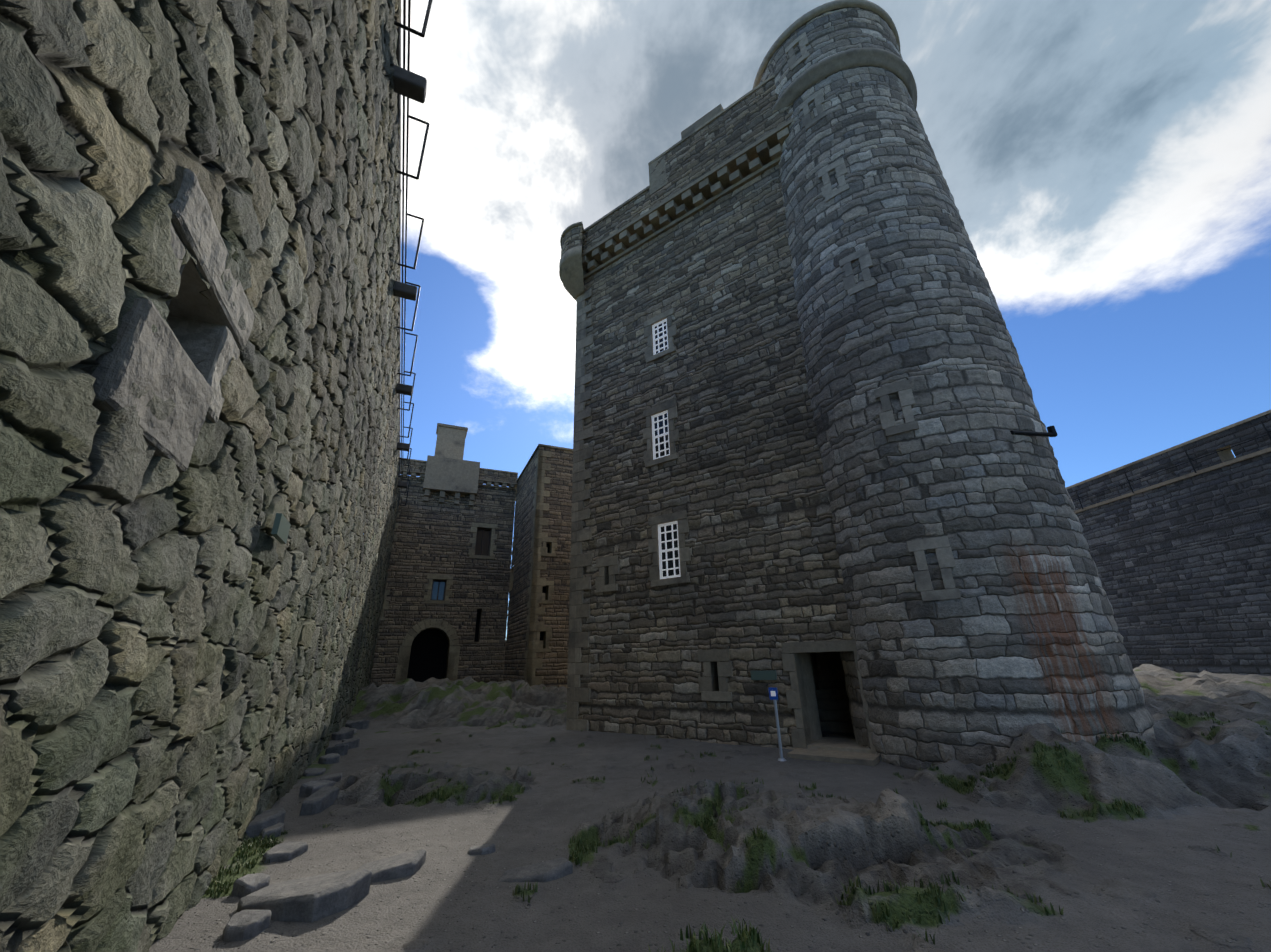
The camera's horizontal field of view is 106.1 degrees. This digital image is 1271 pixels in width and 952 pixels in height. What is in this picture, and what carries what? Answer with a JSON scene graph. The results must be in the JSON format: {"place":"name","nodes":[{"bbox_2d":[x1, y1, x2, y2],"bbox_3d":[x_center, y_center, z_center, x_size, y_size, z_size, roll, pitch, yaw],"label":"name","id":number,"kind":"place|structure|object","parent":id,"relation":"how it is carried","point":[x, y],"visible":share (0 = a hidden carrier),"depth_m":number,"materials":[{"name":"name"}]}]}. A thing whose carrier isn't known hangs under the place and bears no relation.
{"place":"outdoors","nodes":[
{"label":"outdoors","id":0,"kind":"place"},
{"bbox_2d":[0,0,401,951],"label":"curtain wall","id":1,"kind":"structure","parent":0,"point":[172,648],"depth_m":2.42,"materials":[{"name":"grey stone"}]},
{"bbox_2d":[271,513,290,543],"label":"plaque wall","id":2,"kind":"structure","parent":1,"relation":"attached to","point":[280,528],"depth_m":4.00,"materials":[{"name":"grey"}]},
{"bbox_2d":[327,348,400,740],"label":"curtain wall","id":3,"kind":"structure","parent":0,"point":[360,642],"depth_m":14.14,"materials":[{"name":"grey stone"}]},
{"bbox_2d":[148,664,1270,951],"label":"courtyard ground","id":4,"kind":"structure","parent":0,"point":[1162,874],"depth_m":4.12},
{"bbox_2d":[91,0,426,499],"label":"dressed curtain wall","id":5,"kind":"structure","parent":4,"relation":"on","point":[190,334],"depth_m":2.33,"materials":[{"name":"grey stone"}]},
{"bbox_2d":[394,0,432,505],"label":"railing","id":6,"kind":"object","parent":5,"relation":"attached to","point":[403,26],"visible":0.94,"depth_m":9.95,"materials":[{"name":"black metal"}]},
{"bbox_2d":[219,720,572,951],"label":"loose stones","id":7,"kind":"object","parent":4,"relation":"on","point":[262,902],"visible":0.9,"depth_m":3.61,"materials":[{"name":"grey stone"}]},
{"bbox_2d":[380,423,517,682],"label":"stone trim","id":8,"kind":"structure","parent":4,"relation":"on","point":[427,653],"depth_m":25.57,"materials":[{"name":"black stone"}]},
{"bbox_2d":[370,477,515,687],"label":"range","id":9,"kind":"structure","parent":8,"relation":"attached to","point":[434,535],"depth_m":24.95,"materials":[{"name":"stone"}]},
{"bbox_2d":[400,459,517,482],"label":"parapet","id":10,"kind":"structure","parent":8,"relation":"attached to","point":[416,466],"depth_m":27.30,"materials":[{"name":"stone"}]},
{"bbox_2d":[503,448,538,681],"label":"wall","id":11,"kind":"structure","parent":4,"relation":"on","point":[516,647],"depth_m":23.72,"materials":[{"name":"stone"}]},
{"bbox_2d":[503,444,572,685],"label":"stone dressings","id":12,"kind":"object","parent":4,"relation":"on","point":[541,591],"visible":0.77,"depth_m":21.29,"materials":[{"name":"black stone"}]},
{"bbox_2d":[530,446,572,687],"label":"tower","id":13,"kind":"structure","parent":12,"relation":"attached to","point":[552,670],"depth_m":21.68,"materials":[{"name":"stone"}]},
{"bbox_2d":[566,286,875,753],"bbox_3d":[2.384,-0.095,12.550,7.406,13.373,3.840,-16,-25,33],"label":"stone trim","id":14,"kind":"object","parent":4,"relation":"on","point":[818,700],"visible":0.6,"depth_m":11.22,"materials":[{"name":"grey stone"}]},
{"bbox_2d":[559,222,584,300],"bbox_3d":[-2.078,-6.813,15.829,0.891,2.320,1.715,-2,-21,2],"label":"corner turret","id":15,"kind":"object","parent":14,"relation":"on","point":[570,270],"visible":0.81,"depth_m":15.19,"materials":[{"name":"grey stone"}]},
{"bbox_2d":[561,225,582,256],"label":"turret wall","id":16,"kind":"structure","parent":15,"relation":"on","point":[572,238],"depth_m":15.42,"materials":[{"name":"stone"}]},
{"bbox_2d":[569,163,870,749],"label":"tower wall","id":17,"kind":"structure","parent":14,"relation":"attached to","point":[740,481],"depth_m":10.69,"materials":[{"name":"grey stone"}]},
{"bbox_2d":[651,318,680,578],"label":"barred windows","id":18,"kind":"structure","parent":17,"relation":"in","point":[669,558],"depth_m":11.58,"materials":[{"name":"white metal"}]},
{"bbox_2d":[582,117,793,280],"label":"corbels","id":19,"kind":"object","parent":17,"relation":"attached to","point":[760,156],"visible":0.15,"depth_m":13.27,"materials":[{"name":"grey stone"}]},
{"bbox_2d":[582,188,650,251],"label":"parapet","id":20,"kind":"structure","parent":19,"relation":"on","point":[632,210],"depth_m":14.81,"materials":[{"name":"grey stone"}]},
{"bbox_2d":[650,78,804,207],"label":"parapet wall","id":21,"kind":"structure","parent":19,"relation":"on","point":[747,121],"depth_m":13.00,"materials":[{"name":"grey stone"}]},
{"bbox_2d":[583,74,773,232],"bbox_3d":[5.404,-6.783,19.054,8.930,2.970,14.180,-16,-25,33],"label":"parapet coping","id":22,"kind":"object","parent":21,"relation":"on","point":[655,182],"visible":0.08,"depth_m":14.05,"materials":[{"name":"grey stone"}]},
{"bbox_2d":[750,670,776,679],"bbox_3d":[2.332,3.629,8.704,0.482,0.160,0.030,-16,-25,33],"label":"wall plaque","id":23,"kind":"object","parent":17,"relation":"attached to","point":[765,675],"visible":0.93,"depth_m":8.68,"materials":[{"name":"grey metal"}]},
{"bbox_2d":[205,710,1270,951],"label":"grass tufts","id":24,"kind":"object","parent":4,"relation":"on","point":[441,796],"visible":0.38,"depth_m":4.25,"materials":[{"name":"green plant"}]},
{"bbox_2d":[768,687,785,760],"bbox_3d":[2.274,3.950,7.638,0.135,1.045,0.144,17,-28,-40],"label":"sign post","id":25,"kind":"object","parent":4,"relation":"on","point":[773,694],"visible":1,"depth_m":7.67,"materials":[{"name":"grey"}]},
{"bbox_2d":[787,737,879,765],"bbox_3d":[3.409,4.663,7.852,1.280,0.420,1.550,-16,-25,33],"label":"doorstep","id":26,"kind":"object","parent":4,"relation":"on","point":[839,750],"depth_m":7.59,"materials":[{"name":"grey stone"}]},
{"bbox_2d":[779,66,1155,769],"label":"round tower","id":27,"kind":"structure","parent":4,"relation":"on","point":[1009,646],"depth_m":7.71,"materials":[{"name":"grey stone"}]},
{"bbox_2d":[759,7,908,99],"bbox_3d":[5.311,-10.020,13.186,3.795,1.800,3.795,-2,-21,2],"label":"turret cap","id":28,"kind":"object","parent":27,"relation":"on","point":[829,33],"visible":0.31,"depth_m":11.65,"materials":[{"name":"grey stone"}]},
{"bbox_2d":[752,0,960,600],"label":"stone trim","id":29,"kind":"structure","parent":27,"relation":"attached to","point":[893,63],"depth_m":11.02,"materials":[{"name":"grey stone"}]},
{"bbox_2d":[1010,426,1057,436],"bbox_3d":[6.290,-0.718,7.559,0.820,0.175,0.098,2,-21,-10],"label":"floodlight","id":30,"kind":"object","parent":27,"relation":"attached to","point":[1051,432],"visible":0.92,"depth_m":7.53,"materials":[{"name":"black metal"}]},
{"bbox_2d":[1067,413,1270,675],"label":"curtain wall","id":31,"kind":"structure","parent":4,"relation":"on","point":[1183,566],"depth_m":18.86,"materials":[{"name":"stone"}]},
{"bbox_2d":[1066,410,1270,513],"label":"wall coping","id":32,"kind":"object","parent":31,"relation":"on","point":[1226,454],"visible":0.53,"depth_m":18.78,"materials":[{"name":"grey stone"}]},
{"bbox_2d":[1069,419,1270,508],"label":"railing","id":33,"kind":"object","parent":31,"relation":"attached to","point":[1263,425],"visible":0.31,"depth_m":18.93,"materials":[{"name":"black metal"}]},
{"bbox_2d":[363,0,1270,635],"label":"sky","id":34,"kind":"structure","parent":0,"point":[1105,165],"materials":[{"name":"blue"}]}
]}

